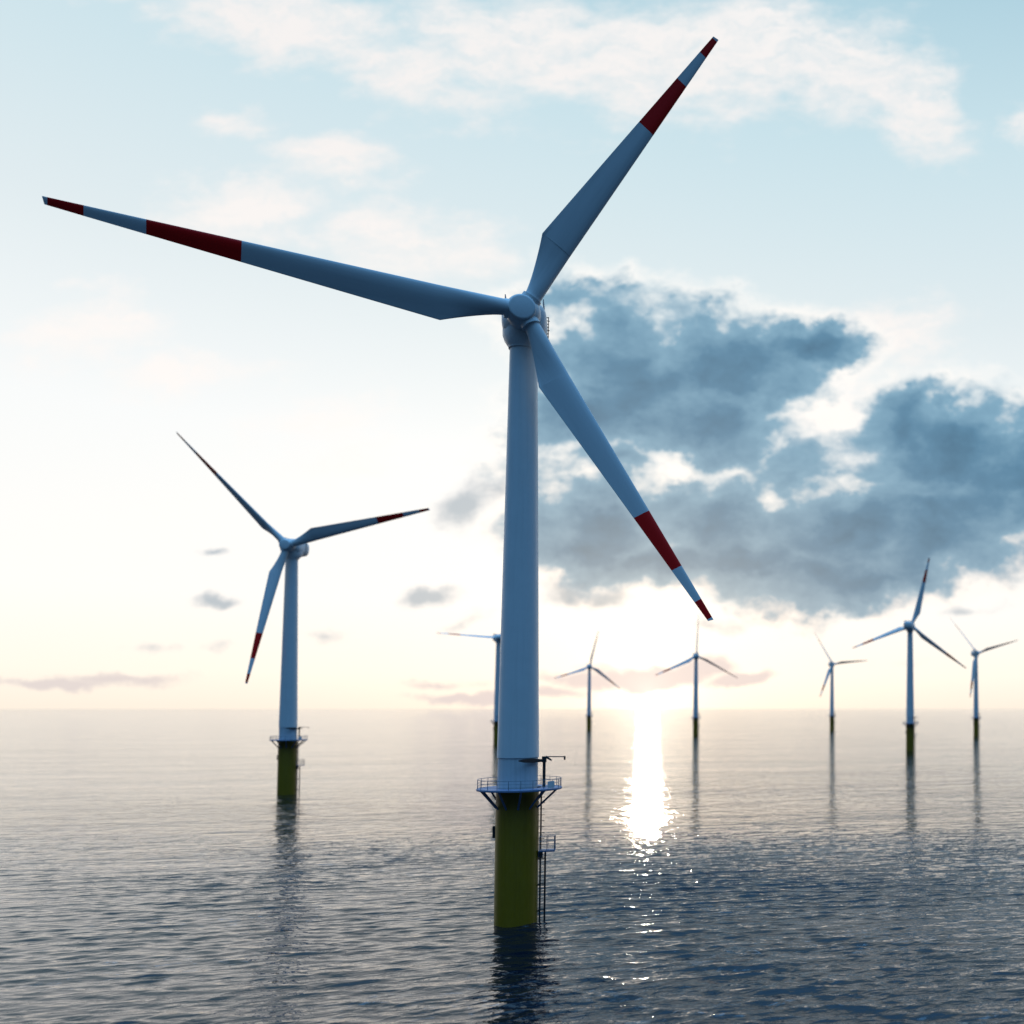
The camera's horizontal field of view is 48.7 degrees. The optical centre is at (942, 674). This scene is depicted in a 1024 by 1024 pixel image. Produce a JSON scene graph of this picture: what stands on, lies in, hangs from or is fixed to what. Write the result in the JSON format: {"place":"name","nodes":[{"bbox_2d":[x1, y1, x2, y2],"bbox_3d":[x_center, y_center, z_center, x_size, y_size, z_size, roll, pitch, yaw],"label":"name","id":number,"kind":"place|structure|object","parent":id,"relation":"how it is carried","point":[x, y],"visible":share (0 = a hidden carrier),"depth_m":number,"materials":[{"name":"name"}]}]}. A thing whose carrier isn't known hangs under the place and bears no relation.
{"place":"outdoors","nodes":[
{"label":"outdoors","id":0,"kind":"place"},
{"bbox_2d":[0,708,1023,1023],"bbox_3d":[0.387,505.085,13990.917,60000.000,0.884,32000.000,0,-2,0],"label":"water","id":1,"kind":"structure","parent":0,"point":[724,866],"depth_m":180.52,"materials":[{"name":"blue liquid"}]},
{"bbox_2d":[177,433,429,794],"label":"wind turbine","id":2,"kind":"object","parent":1,"relation":"in","point":[293,552],"visible":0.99,"depth_m":338.64,"materials":[{"name":"metal"}]},
{"bbox_2d":[42,36,717,927],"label":"wind turbine","id":3,"kind":"object","parent":1,"relation":"in","point":[518,790],"visible":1,"depth_m":136.35,"materials":[{"name":"white metal"}]},
{"bbox_2d":[441,633,500,744],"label":"wind turbine","id":4,"kind":"object","parent":1,"relation":"in","point":[496,638],"visible":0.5,"depth_m":795.01,"materials":[{"name":"metal"}]},
{"bbox_2d":[556,631,619,728],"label":"wind turbine","id":5,"kind":"object","parent":1,"relation":"in","point":[589,712],"visible":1,"depth_m":1350.71,"materials":[{"name":"metal"}]},
{"bbox_2d":[655,614,736,734],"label":"wind turbine","id":6,"kind":"object","parent":1,"relation":"in","point":[695,717],"visible":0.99,"depth_m":1076.79,"materials":[{"name":"metal"}]},
{"bbox_2d":[815,634,866,729],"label":"wind turbine","id":7,"kind":"object","parent":1,"relation":"in","point":[831,664],"visible":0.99,"depth_m":1292.00,"materials":[{"name":"metal"}]},
{"bbox_2d":[852,558,965,750],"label":"wind turbine","id":8,"kind":"object","parent":1,"relation":"in","point":[909,627],"visible":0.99,"depth_m":676.35,"materials":[{"name":"metal"}]},
{"bbox_2d":[951,619,1017,735],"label":"wind turbine","id":9,"kind":"object","parent":1,"relation":"in","point":[975,653],"visible":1,"depth_m":1033.49,"materials":[{"name":"metal"}]},
{"bbox_2d":[0,0,1023,708],"label":"sky","id":10,"kind":"structure","parent":0,"point":[794,323],"materials":[{"name":"blue"}]}
]}

